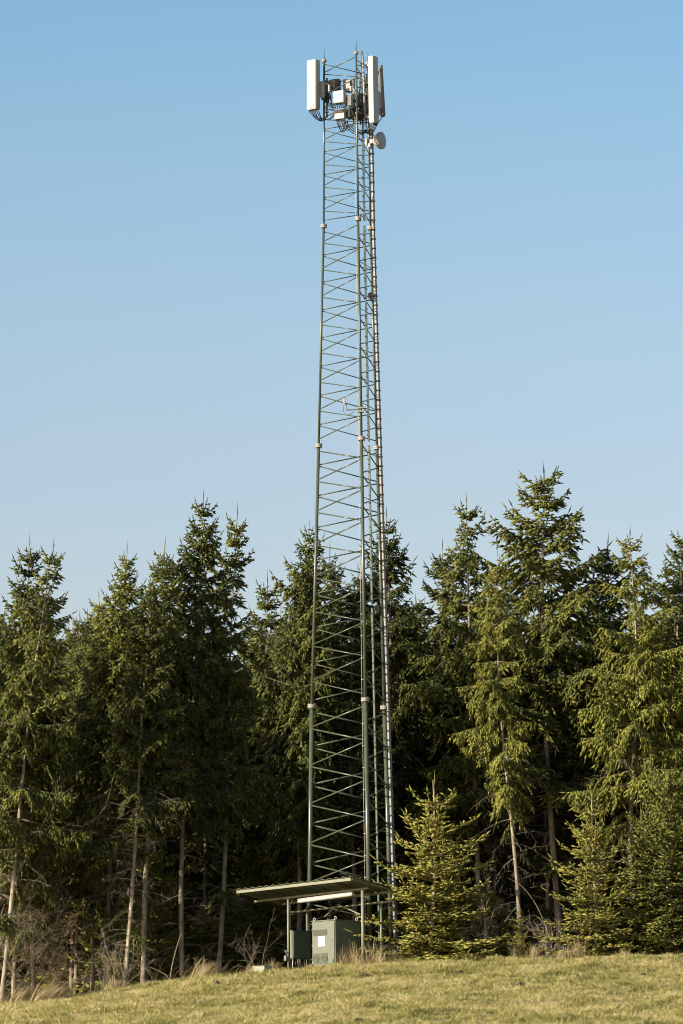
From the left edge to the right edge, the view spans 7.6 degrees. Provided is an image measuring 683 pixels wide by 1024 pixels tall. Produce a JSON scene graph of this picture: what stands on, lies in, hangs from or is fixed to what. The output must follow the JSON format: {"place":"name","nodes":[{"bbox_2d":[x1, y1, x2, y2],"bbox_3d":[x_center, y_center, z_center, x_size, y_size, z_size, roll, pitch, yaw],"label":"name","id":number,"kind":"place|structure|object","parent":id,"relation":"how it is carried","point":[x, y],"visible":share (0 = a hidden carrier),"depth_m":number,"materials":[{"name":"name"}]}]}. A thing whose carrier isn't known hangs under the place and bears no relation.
{"place":"outdoors","nodes":[
{"label":"outdoors","id":0,"kind":"place"},
{"bbox_2d":[0,878,682,1023],"bbox_3d":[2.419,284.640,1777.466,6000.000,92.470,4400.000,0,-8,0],"label":"ground","id":1,"kind":"structure","parent":0,"point":[548,1001],"depth_m":139.26,"materials":[{"name":"plant"}]},
{"bbox_2d":[0,981,47,1003],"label":"dry grass clump","id":2,"kind":"object","parent":1,"relation":"on","point":[12,998],"visible":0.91,"depth_m":153.74,"materials":[{"name":"plant"}]},
{"bbox_2d":[0,905,53,999],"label":"young spruce","id":3,"kind":"object","parent":1,"relation":"on","point":[19,985],"visible":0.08,"depth_m":182.18,"materials":[{"name":"green plant"}]},
{"bbox_2d":[0,614,61,998],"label":"spruce tree","id":4,"kind":"object","parent":1,"relation":"on","point":[1,908],"visible":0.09,"depth_m":173.63,"materials":[{"name":"green plant"}]},
{"bbox_2d":[0,537,72,995],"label":"spruce tree","id":5,"kind":"object","parent":1,"relation":"on","point":[36,556],"visible":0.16,"depth_m":165.32,"materials":[{"name":"green plant"}]},
{"bbox_2d":[0,593,74,995],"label":"spruce tree","id":6,"kind":"object","parent":1,"relation":"on","point":[9,655],"visible":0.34,"depth_m":160.14,"materials":[{"name":"green plant"}]},
{"bbox_2d":[6,924,70,995],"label":"young spruce","id":7,"kind":"object","parent":1,"relation":"on","point":[24,975],"visible":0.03,"depth_m":186.19,"materials":[{"name":"green plant"}]},
{"bbox_2d":[4,978,74,1000],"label":"dry grass clump","id":8,"kind":"object","parent":1,"relation":"on","point":[39,996],"visible":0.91,"depth_m":153.52,"materials":[{"name":"plant"}]},
{"bbox_2d":[0,542,96,1001],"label":"spruce tree","id":9,"kind":"object","parent":1,"relation":"on","point":[26,704],"visible":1,"depth_m":156.77,"materials":[{"name":"green plant"}]},
{"bbox_2d":[36,595,67,963],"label":"spruce tree","id":10,"kind":"object","parent":1,"relation":"on","point":[46,662],"visible":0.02,"depth_m":195.00,"materials":[{"name":"green plant"}]},
{"bbox_2d":[22,977,82,997],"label":"dry grass clump","id":11,"kind":"object","parent":1,"relation":"on","point":[59,992],"visible":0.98,"depth_m":154.47,"materials":[{"name":"plant"}]},
{"bbox_2d":[11,899,99,991],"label":"beech sapling","id":12,"kind":"object","parent":1,"relation":"on","point":[55,974],"visible":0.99,"depth_m":156.81,"materials":[{"name":"brown plant"}]},
{"bbox_2d":[0,856,112,1000],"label":"bare shrub","id":13,"kind":"object","parent":1,"relation":"on","point":[45,932],"visible":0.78,"depth_m":158.19,"materials":[{"name":"plant"}]},
{"bbox_2d":[25,918,111,994],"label":"young spruce","id":14,"kind":"object","parent":1,"relation":"on","point":[65,975],"visible":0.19,"depth_m":179.51,"materials":[{"name":"green plant"}]},
{"bbox_2d":[0,661,143,991],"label":"bare shrub","id":15,"kind":"object","parent":1,"relation":"on","point":[16,923],"visible":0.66,"depth_m":157.57,"materials":[{"name":"plant"}]},
{"bbox_2d":[39,631,114,994],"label":"spruce tree","id":16,"kind":"object","parent":1,"relation":"on","point":[71,941],"visible":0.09,"depth_m":172.47,"materials":[{"name":"green plant"}]},
{"bbox_2d":[35,613,123,994],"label":"spruce tree","id":17,"kind":"object","parent":1,"relation":"on","point":[71,660],"visible":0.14,"depth_m":172.81,"materials":[{"name":"green plant"}]},
{"bbox_2d":[58,611,101,985],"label":"spruce tree","id":18,"kind":"object","parent":1,"relation":"on","point":[87,630],"visible":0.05,"depth_m":182.94,"materials":[{"name":"green plant"}]},
{"bbox_2d":[50,594,115,979],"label":"spruce tree","id":19,"kind":"object","parent":1,"relation":"on","point":[94,609],"visible":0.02,"depth_m":192.27,"materials":[{"name":"green plant"}]},
{"bbox_2d":[41,628,148,987],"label":"spruce tree","id":20,"kind":"object","parent":1,"relation":"on","point":[75,712],"visible":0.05,"depth_m":169.31,"materials":[{"name":"green plant"}]},
{"bbox_2d":[59,624,150,990],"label":"spruce tree","id":21,"kind":"object","parent":1,"relation":"on","point":[86,673],"visible":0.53,"depth_m":161.64,"materials":[{"name":"green plant"}]},
{"bbox_2d":[52,548,171,988],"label":"spruce tree","id":22,"kind":"object","parent":1,"relation":"on","point":[101,897],"visible":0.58,"depth_m":161.08,"materials":[{"name":"green plant"}]},
{"bbox_2d":[68,926,155,985],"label":"bare shrub","id":23,"kind":"object","parent":1,"relation":"on","point":[107,967],"visible":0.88,"depth_m":156.01,"materials":[{"name":"plant"}]},
{"bbox_2d":[25,872,202,992],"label":"young spruce","id":24,"kind":"object","parent":1,"relation":"on","point":[99,944],"visible":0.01,"depth_m":183.02,"materials":[{"name":"green plant"}]},
{"bbox_2d":[97,976,132,990],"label":"dry grass clump","id":25,"kind":"object","parent":1,"relation":"on","point":[112,984],"visible":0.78,"depth_m":154.95,"materials":[{"name":"plant"}]},
{"bbox_2d":[74,574,193,986],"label":"spruce tree","id":26,"kind":"object","parent":1,"relation":"on","point":[117,730],"visible":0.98,"depth_m":158.23,"materials":[{"name":"green plant"}]},
{"bbox_2d":[61,822,226,993],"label":"young spruce","id":27,"kind":"object","parent":1,"relation":"on","point":[164,885],"visible":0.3,"depth_m":167.43,"materials":[{"name":"green plant"}]},
{"bbox_2d":[94,535,208,983],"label":"spruce tree","id":28,"kind":"object","parent":1,"relation":"on","point":[165,573],"visible":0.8,"depth_m":159.45,"materials":[{"name":"green plant"}]},
{"bbox_2d":[99,858,214,983],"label":"young spruce","id":29,"kind":"object","parent":1,"relation":"on","point":[187,910],"visible":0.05,"depth_m":171.61,"materials":[{"name":"green plant"}]},
{"bbox_2d":[121,658,202,974],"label":"spruce tree","id":30,"kind":"object","parent":1,"relation":"on","point":[192,874],"visible":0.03,"depth_m":174.30,"materials":[{"name":"green plant"}]},
{"bbox_2d":[119,632,207,931],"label":"spruce tree","id":31,"kind":"object","parent":1,"relation":"on","point":[169,852],"visible":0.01,"depth_m":177.59,"materials":[{"name":"green plant"}]},
{"bbox_2d":[100,834,228,978],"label":"young spruce","id":32,"kind":"object","parent":1,"relation":"on","point":[165,844],"visible":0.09,"depth_m":175.88,"materials":[{"name":"green plant"}]},
{"bbox_2d":[121,493,252,977],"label":"spruce tree","id":33,"kind":"object","parent":1,"relation":"on","point":[202,687],"visible":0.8,"depth_m":161.00,"materials":[{"name":"green plant"}]},
{"bbox_2d":[154,957,238,980],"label":"dry grass clump","id":34,"kind":"object","parent":1,"relation":"on","point":[203,971],"visible":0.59,"depth_m":154.23,"materials":[{"name":"plant"}]},
{"bbox_2d":[169,661,240,968],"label":"spruce tree","id":35,"kind":"object","parent":1,"relation":"on","point":[200,877],"visible":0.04,"depth_m":178.81,"materials":[{"name":"green plant"}]},
{"bbox_2d":[172,628,245,970],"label":"spruce tree","id":36,"kind":"object","parent":1,"relation":"on","point":[208,859],"visible":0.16,"depth_m":169.11,"materials":[{"name":"green plant"}]},
{"bbox_2d":[180,503,281,973],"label":"spruce tree","id":37,"kind":"object","parent":1,"relation":"on","point":[234,686],"visible":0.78,"depth_m":162.32,"materials":[{"name":"green plant"}]},
{"bbox_2d":[199,838,282,969],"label":"young spruce","id":38,"kind":"object","parent":1,"relation":"on","point":[233,925],"visible":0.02,"depth_m":184.14,"materials":[{"name":"green plant"}]},
{"bbox_2d":[185,848,303,974],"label":"young spruce","id":39,"kind":"object","parent":1,"relation":"on","point":[255,922],"visible":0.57,"depth_m":168.44,"materials":[{"name":"green plant"}]},
{"bbox_2d":[231,908,285,969],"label":"bare shrub","id":40,"kind":"object","parent":1,"relation":"on","point":[254,948],"visible":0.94,"depth_m":157.69,"materials":[{"name":"plant"}]},
{"bbox_2d":[215,626,313,957],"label":"spruce tree","id":41,"kind":"object","parent":1,"relation":"on","point":[246,830],"visible":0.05,"depth_m":173.53,"materials":[{"name":"green plant"}]},
{"bbox_2d":[217,865,311,968],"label":"young spruce","id":42,"kind":"object","parent":1,"relation":"on","point":[284,936],"visible":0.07,"depth_m":172.48,"materials":[{"name":"green plant"}]},
{"bbox_2d":[229,569,307,960],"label":"spruce tree","id":43,"kind":"object","parent":1,"relation":"on","point":[257,655],"visible":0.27,"depth_m":170.78,"materials":[{"name":"green plant"}]},
{"bbox_2d":[269,610,302,681],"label":"spruce tree","id":44,"kind":"object","parent":1,"relation":"on","point":[270,630],"visible":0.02,"depth_m":193.12,"materials":[{"name":"green plant"}]},
{"bbox_2d":[234,523,355,967],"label":"spruce tree","id":45,"kind":"object","parent":1,"relation":"on","point":[288,835],"visible":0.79,"depth_m":167.38,"materials":[{"name":"green plant"}]},
{"bbox_2d":[257,669,344,967],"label":"spruce tree","id":46,"kind":"object","parent":1,"relation":"on","point":[304,878],"visible":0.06,"depth_m":173.61,"materials":[{"name":"green plant"}]},
{"bbox_2d":[236,876,396,967],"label":"shelter","id":47,"kind":"object","parent":1,"relation":"on","point":[286,893],"visible":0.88,"depth_m":155.71,"materials":[{"name":"green paint"}]},
{"bbox_2d":[289,930,309,968],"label":"distribution box","id":48,"kind":"object","parent":47,"relation":"attached to","point":[299,944],"visible":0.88,"depth_m":156.31,"materials":[{"name":"green paint"}]},
{"bbox_2d":[293,931,309,958],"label":"door","id":49,"kind":"structure","parent":48,"relation":"in","point":[301,940],"depth_m":156.37,"materials":[{"name":"green paint"}]},
{"bbox_2d":[297,889,353,902],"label":"strip light","id":50,"kind":"object","parent":47,"relation":"hanging from","point":[325,897],"visible":1,"depth_m":155.34,"materials":[{"name":"white plastic"}]},
{"bbox_2d":[302,552,363,961],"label":"spruce tree","id":51,"kind":"object","parent":1,"relation":"on","point":[332,574],"visible":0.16,"depth_m":174.30,"materials":[{"name":"green plant"}]},
{"bbox_2d":[311,916,359,965],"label":"equipment cabinet","id":52,"kind":"object","parent":1,"relation":"on","point":[331,937],"visible":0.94,"depth_m":155.47,"materials":[{"name":"metal"}]},
{"bbox_2d":[286,568,400,941],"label":"spruce tree","id":53,"kind":"object","parent":1,"relation":"on","point":[347,646],"visible":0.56,"depth_m":168.77,"materials":[{"name":"green plant"}]},
{"bbox_2d":[307,45,393,965],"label":"lattice mast","id":54,"kind":"object","parent":1,"relation":"on","point":[365,700],"visible":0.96,"depth_m":159.45,"materials":[{"name":"metal"}]},
{"bbox_2d":[307,59,319,112],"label":"panel antenna","id":55,"kind":"object","parent":54,"relation":"attached to","point":[313,84],"visible":1,"depth_m":161.47,"materials":[{"name":"white plastic"}]},
{"bbox_2d":[329,79,340,92],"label":"radio unit","id":56,"kind":"object","parent":54,"relation":"attached to","point":[336,83],"visible":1,"depth_m":161.98,"materials":[{"name":"metal"}]},
{"bbox_2d":[333,90,345,105],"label":"radio unit","id":57,"kind":"object","parent":54,"relation":"attached to","point":[339,97],"visible":1,"depth_m":160.95,"materials":[{"name":"metal"}]},
{"bbox_2d":[334,108,346,121],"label":"radio unit","id":58,"kind":"object","parent":54,"relation":"attached to","point":[340,114],"visible":1,"depth_m":160.87,"materials":[{"name":"grey metal"}]},
{"bbox_2d":[343,79,354,92],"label":"radio unit","id":59,"kind":"object","parent":54,"relation":"attached to","point":[346,87],"visible":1,"depth_m":161.94,"materials":[{"name":"metal"}]},
{"bbox_2d":[347,93,363,122],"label":"cable loom","id":60,"kind":"object","parent":54,"relation":"attached to","point":[354,110],"visible":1,"depth_m":160.87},
{"bbox_2d":[344,124,376,134],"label":"cable loom","id":61,"kind":"object","parent":54,"relation":"attached to","point":[369,131],"visible":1,"depth_m":160.84,"materials":[{"name":"rubber"}]},
{"bbox_2d":[355,133,367,958],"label":"earth cable","id":62,"kind":"object","parent":54,"relation":"attached to","point":[360,526],"visible":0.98,"depth_m":158.34,"materials":[{"name":"metal"}]},
{"bbox_2d":[365,56,378,125],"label":"panel antenna","id":63,"kind":"object","parent":54,"relation":"attached to","point":[372,67],"visible":1,"depth_m":160.83,"materials":[{"name":"white plastic"}]},
{"bbox_2d":[365,132,385,148],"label":"microwave dish","id":64,"kind":"object","parent":54,"relation":"attached to","point":[378,140],"visible":1,"depth_m":161.66,"materials":[{"name":"grey metal"}]},
{"bbox_2d":[378,65,385,117],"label":"panel antenna","id":65,"kind":"object","parent":54,"relation":"attached to","point":[381,89],"visible":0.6,"depth_m":162.56,"materials":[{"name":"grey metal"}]},
{"bbox_2d":[370,130,397,953],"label":"feeder cables","id":66,"kind":"object","parent":54,"relation":"attached to","point":[384,579],"visible":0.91,"depth_m":160.25,"materials":[{"name":"rubber"}]},
{"bbox_2d":[303,633,407,945],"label":"spruce tree","id":67,"kind":"object","parent":1,"relation":"on","point":[346,902],"visible":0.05,"depth_m":174.20,"materials":[{"name":"green plant"}]},
{"bbox_2d":[328,639,413,957],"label":"spruce tree","id":68,"kind":"object","parent":1,"relation":"on","point":[374,867],"visible":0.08,"depth_m":173.39,"materials":[{"name":"green plant"}]},
{"bbox_2d":[355,938,398,961],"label":"dry grass clump","id":69,"kind":"object","parent":1,"relation":"on","point":[371,953],"visible":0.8,"depth_m":154.12,"materials":[{"name":"plant"}]},
{"bbox_2d":[323,508,441,955],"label":"spruce tree","id":70,"kind":"object","parent":1,"relation":"on","point":[406,731],"visible":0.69,"depth_m":168.76,"materials":[{"name":"green plant"}]},
{"bbox_2d":[360,594,448,932],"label":"spruce tree","id":71,"kind":"object","parent":1,"relation":"on","point":[422,636],"visible":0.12,"depth_m":172.88,"materials":[{"name":"green plant"}]},
{"bbox_2d":[360,856,454,958],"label":"young spruce","id":72,"kind":"object","parent":1,"relation":"on","point":[402,906],"visible":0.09,"depth_m":169.64,"materials":[{"name":"green plant"}]},
{"bbox_2d":[415,603,436,647],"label":"spruce tree","id":73,"kind":"object","parent":1,"relation":"on","point":[430,620],"depth_m":207.64,"materials":[{"name":"green plant"}]},
{"bbox_2d":[346,771,518,963],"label":"young spruce","id":74,"kind":"object","parent":1,"relation":"on","point":[431,945],"visible":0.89,"depth_m":155.03,"materials":[{"name":"green plant"}]},
{"bbox_2d":[393,537,477,939],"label":"spruce tree","id":75,"kind":"object","parent":1,"relation":"on","point":[439,755],"visible":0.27,"depth_m":171.19,"materials":[{"name":"green plant"}]},
{"bbox_2d":[384,636,510,939],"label":"spruce tree","id":76,"kind":"object","parent":1,"relation":"on","point":[470,873],"visible":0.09,"depth_m":171.46,"materials":[{"name":"green plant"}]},
{"bbox_2d":[424,876,508,958],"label":"young spruce","id":77,"kind":"object","parent":1,"relation":"on","point":[444,905],"visible":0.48,"depth_m":156.32,"materials":[{"name":"green plant"}]},
{"bbox_2d":[394,496,544,949],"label":"spruce tree","id":78,"kind":"object","parent":1,"relation":"on","point":[456,771],"visible":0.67,"depth_m":167.76,"materials":[{"name":"green plant"}]},
{"bbox_2d":[432,853,549,959],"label":"bare shrub","id":79,"kind":"object","parent":1,"relation":"on","point":[485,922],"visible":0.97,"depth_m":155.56,"materials":[{"name":"plant"}]},
{"bbox_2d":[447,618,536,947],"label":"spruce tree","id":80,"kind":"object","parent":1,"relation":"on","point":[503,878],"visible":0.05,"depth_m":180.42,"materials":[{"name":"green plant"}]},
{"bbox_2d":[462,883,522,958],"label":"young spruce","id":81,"kind":"object","parent":1,"relation":"on","point":[499,952],"visible":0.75,"depth_m":156.08,"materials":[{"name":"green plant"}]},
{"bbox_2d":[447,622,544,951],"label":"spruce tree","id":82,"kind":"object","parent":1,"relation":"on","point":[506,848],"visible":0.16,"depth_m":170.22,"materials":[{"name":"green plant"}]},
{"bbox_2d":[449,549,552,952],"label":"spruce tree","id":83,"kind":"object","parent":1,"relation":"on","point":[507,750],"visible":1,"depth_m":159.21,"materials":[{"name":"green plant"}]},
{"bbox_2d":[507,905,533,957],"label":"young spruce","id":84,"kind":"object","parent":1,"relation":"on","point":[521,943],"visible":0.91,"depth_m":155.00,"materials":[{"name":"green plant"}]},
{"bbox_2d":[506,613,558,929],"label":"spruce tree","id":85,"kind":"object","parent":1,"relation":"on","point":[533,620],"visible":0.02,"depth_m":196.56,"materials":[{"name":"green plant"}]},
{"bbox_2d":[523,941,543,957],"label":"dry grass clump","id":86,"kind":"object","parent":1,"relation":"on","point":[532,952],"visible":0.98,"depth_m":153.91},
{"bbox_2d":[497,869,572,950],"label":"young spruce","id":87,"kind":"object","parent":1,"relation":"on","point":[522,907],"visible":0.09,"depth_m":179.67,"materials":[{"name":"green plant"}]},
{"bbox_2d":[497,643,585,956],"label":"spruce tree","id":88,"kind":"object","parent":1,"relation":"on","point":[567,839],"visible":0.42,"depth_m":168.39,"materials":[{"name":"green plant"}]},
{"bbox_2d":[450,465,633,953],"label":"spruce tree","id":89,"kind":"object","parent":1,"relation":"on","point":[566,605],"visible":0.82,"depth_m":167.45,"materials":[{"name":"green plant"}]},
{"bbox_2d":[516,910,573,956],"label":"bare shrub","id":90,"kind":"object","parent":1,"relation":"on","point":[545,935],"visible":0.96,"depth_m":154.72,"materials":[{"name":"plant"}]},
{"bbox_2d":[506,658,586,948],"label":"spruce tree","id":91,"kind":"object","parent":1,"relation":"on","point":[519,836],"visible":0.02,"depth_m":182.24,"materials":[{"name":"green plant"}]},
{"bbox_2d":[483,817,616,956],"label":"young spruce","id":92,"kind":"object","parent":1,"relation":"on","point":[538,902],"visible":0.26,"depth_m":173.61,"materials":[{"name":"green plant"}]},
{"bbox_2d":[547,947,587,959],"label":"dry grass clump","id":93,"kind":"object","parent":1,"relation":"on","point":[566,955],"visible":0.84,"depth_m":153.22,"materials":[{"name":"plant"}]},
{"bbox_2d":[563,936,587,956],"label":"dry grass clump","id":94,"kind":"object","parent":1,"relation":"on","point":[576,945],"visible":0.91,"depth_m":153.70,"materials":[{"name":"plant"}]},
{"bbox_2d":[550,667,620,948],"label":"spruce tree","id":95,"kind":"object","parent":1,"relation":"on","point":[565,817],"visible":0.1,"depth_m":171.15,"materials":[{"name":"green plant"}]},
{"bbox_2d":[533,618,643,928],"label":"spruce tree","id":96,"kind":"object","parent":1,"relation":"on","point":[620,862],"depth_m":179.66,"materials":[{"name":"green plant"}]},
{"bbox_2d":[534,789,648,957],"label":"young spruce","id":97,"kind":"object","parent":1,"relation":"on","point":[598,941],"visible":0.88,"depth_m":154.81,"materials":[{"name":"green plant"}]},
{"bbox_2d":[549,536,648,949],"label":"spruce tree","id":98,"kind":"object","parent":1,"relation":"on","point":[586,769],"visible":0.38,"depth_m":168.20,"materials":[{"name":"green plant"}]},
{"bbox_2d":[558,614,657,943],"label":"spruce tree","id":99,"kind":"object","parent":1,"relation":"on","point":[609,820],"visible":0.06,"depth_m":174.24,"materials":[{"name":"green plant"}]},
{"bbox_2d":[560,530,682,935],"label":"spruce tree","id":100,"kind":"object","parent":1,"relation":"on","point":[618,704],"visible":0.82,"depth_m":158.64,"materials":[{"name":"green plant"}]},
{"bbox_2d":[600,802,665,954],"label":"young spruce","id":101,"kind":"object","parent":1,"relation":"on","point":[635,920],"visible":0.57,"depth_m":156.30,"materials":[{"name":"green plant"}]},
{"bbox_2d":[604,762,682,954],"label":"young spruce","id":102,"kind":"object","parent":1,"relation":"on","point":[661,944],"visible":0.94,"depth_m":155.03,"materials":[{"name":"green plant"}]},
{"bbox_2d":[624,530,682,926],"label":"spruce tree","id":103,"kind":"object","parent":1,"relation":"on","point":[672,592],"visible":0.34,"depth_m":161.37,"materials":[{"name":"green plant"}]},
{"bbox_2d":[652,813,682,953],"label":"young spruce","id":104,"kind":"object","parent":1,"relation":"on","point":[678,892],"visible":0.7,"depth_m":155.30,"materials":[{"name":"green plant"}]},
{"bbox_2d":[0,0,682,870],"label":"sky","id":105,"kind":"structure","parent":0,"point":[161,161],"materials":[{"name":"blue"}]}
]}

